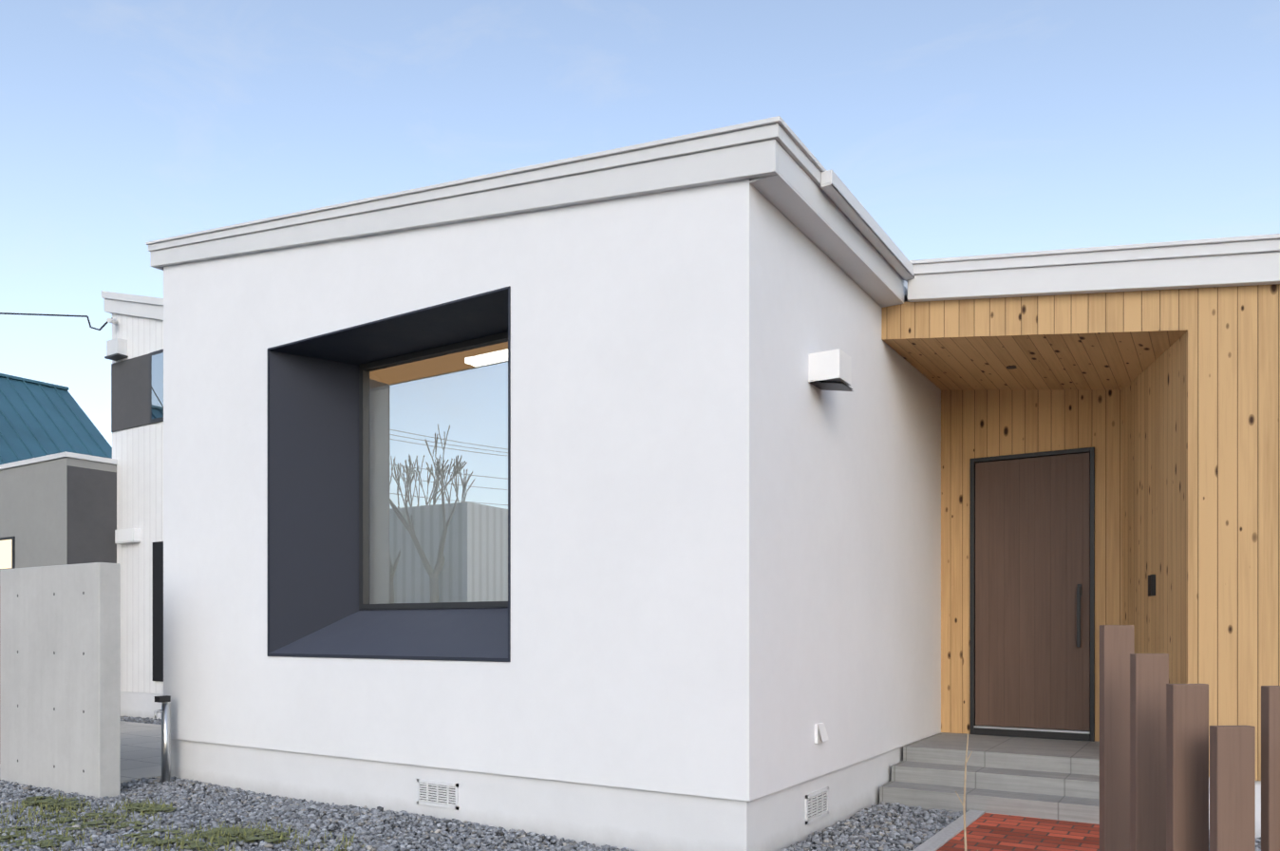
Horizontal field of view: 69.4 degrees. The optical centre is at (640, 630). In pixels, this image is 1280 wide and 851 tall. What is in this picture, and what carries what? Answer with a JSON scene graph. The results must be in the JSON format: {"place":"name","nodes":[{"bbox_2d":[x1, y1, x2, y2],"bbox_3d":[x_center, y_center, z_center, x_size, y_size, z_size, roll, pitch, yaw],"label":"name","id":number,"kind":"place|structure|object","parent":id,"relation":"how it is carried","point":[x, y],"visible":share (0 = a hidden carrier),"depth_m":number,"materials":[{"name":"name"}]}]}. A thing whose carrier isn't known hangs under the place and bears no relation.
{"place":"outdoors","nodes":[
{"label":"outdoors","id":0,"kind":"place"},
{"bbox_2d":[0,562,120,798],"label":"concrete wall","id":1,"kind":"structure","parent":0,"point":[60,677],"depth_m":7.34,"materials":[{"name":"grey concrete"}]},
{"bbox_2d":[0,715,1261,850],"bbox_3d":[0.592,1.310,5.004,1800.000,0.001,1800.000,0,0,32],"label":"ground","id":2,"kind":"structure","parent":0,"point":[447,830],"depth_m":5.94,"materials":[{"name":"grey gravel"}]},
{"bbox_2d":[0,373,112,464],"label":"blue roof","id":3,"kind":"structure","parent":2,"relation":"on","point":[39,419],"depth_m":27.32,"materials":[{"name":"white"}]},
{"bbox_2d":[0,451,117,569],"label":"neighboring building","id":4,"kind":"structure","parent":2,"relation":"on","point":[58,508],"depth_m":13.66,"materials":[{"name":"paint"}]},
{"bbox_2d":[101,290,163,719],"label":"neighboring house","id":5,"kind":"structure","parent":2,"relation":"on","point":[135,348],"depth_m":13.55,"materials":[{"name":"white paint"}]},
{"bbox_2d":[0,312,112,330],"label":"power line","id":6,"kind":"object","parent":5,"relation":"attached to","point":[103,325],"visible":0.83,"depth_m":13.78,"materials":[{"name":"rubber"}]},
{"bbox_2d":[120,720,161,782],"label":"pavement","id":7,"kind":"structure","parent":2,"relation":"on","point":[141,750],"depth_m":9.64,"materials":[{"name":"concrete"}]},
{"bbox_2d":[0,795,290,850],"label":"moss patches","id":8,"kind":"object","parent":2,"relation":"on","point":[136,807],"visible":0.81,"depth_m":5.81,"materials":[{"name":"green plant"}]},
{"bbox_2d":[153,695,170,783],"bbox_3d":[-3.980,0.928,7.691,0.072,0.765,0.147,0,0,32],"label":"faucet post","id":9,"kind":"object","parent":2,"relation":"on","point":[165,709],"visible":0.9,"depth_m":7.70,"materials":[{"name":"silver metal"}]},
{"bbox_2d":[0,790,364,850],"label":"grass tufts","id":10,"kind":"object","parent":2,"relation":"on","point":[181,844],"visible":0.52,"depth_m":5.81,"materials":[{"name":"green plant"}]},
{"bbox_2d":[163,178,941,801],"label":"exterior wall","id":11,"kind":"structure","parent":2,"relation":"on","point":[638,492],"depth_m":6.19,"materials":[{"name":"white paint"}]},
{"bbox_2d":[145,115,914,307],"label":"roof fascia","id":12,"kind":"structure","parent":11,"relation":"attached to","point":[799,185],"depth_m":5.75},
{"bbox_2d":[170,732,941,850],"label":"house foundation","id":13,"kind":"object","parent":2,"relation":"on","point":[631,818],"visible":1,"depth_m":6.00,"materials":[{"name":"white concrete"}]},
{"bbox_2d":[879,732,1099,824],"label":"entrance steps","id":14,"kind":"structure","parent":2,"relation":"on","point":[1051,779],"depth_m":6.79,"materials":[{"name":"tile"}]},
{"bbox_2d":[1099,624,1279,850],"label":"wooden posts","id":15,"kind":"object","parent":2,"relation":"on","point":[1154,759],"visible":1,"depth_m":3.65,"materials":[{"name":"brown wood"}]},
{"bbox_2d":[1208,776,1261,842],"bbox_3d":[5.863,1.119,7.188,2.615,0.382,4.680,0,0,32],"label":"house porch foundation","id":16,"kind":"object","parent":2,"relation":"on","point":[1257,808],"depth_m":5.71,"materials":[{"name":"white concrete"}]},
{"bbox_2d":[0,0,1279,447],"label":"sky","id":17,"kind":"structure","parent":0,"point":[962,127],"materials":[{"name":"blue"}]},
{"bbox_2d":[912,809,1099,850],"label":"brick path","id":18,"kind":"structure","parent":0,"point":[991,832],"depth_m":5.76,"materials":[{"name":"brick"}]},
{"bbox_2d":[955,733,978,850],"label":"sapling","id":19,"kind":"object","parent":18,"relation":"on","point":[964,815],"visible":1,"depth_m":4.24,"materials":[{"name":"brown plant"}]},
{"bbox_2d":[881,283,1279,780],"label":"wood siding","id":20,"kind":"object","parent":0,"point":[1165,404],"visible":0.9,"depth_m":6.37,"materials":[{"name":"brown wood"}]},
{"bbox_2d":[969,447,1094,741],"bbox_3d":[3.372,-0.302,7.985,1.002,2.455,0.125,0,0,32],"label":"front door","id":21,"kind":"structure","parent":20,"relation":"in","point":[1032,590],"depth_m":7.98,"materials":[{"name":"brown wood"}]},
{"bbox_2d":[907,233,1279,301],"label":"roof fascia","id":22,"kind":"structure","parent":20,"relation":"on","point":[1246,260],"depth_m":6.08,"materials":[{"name":"white metal"}]}
]}

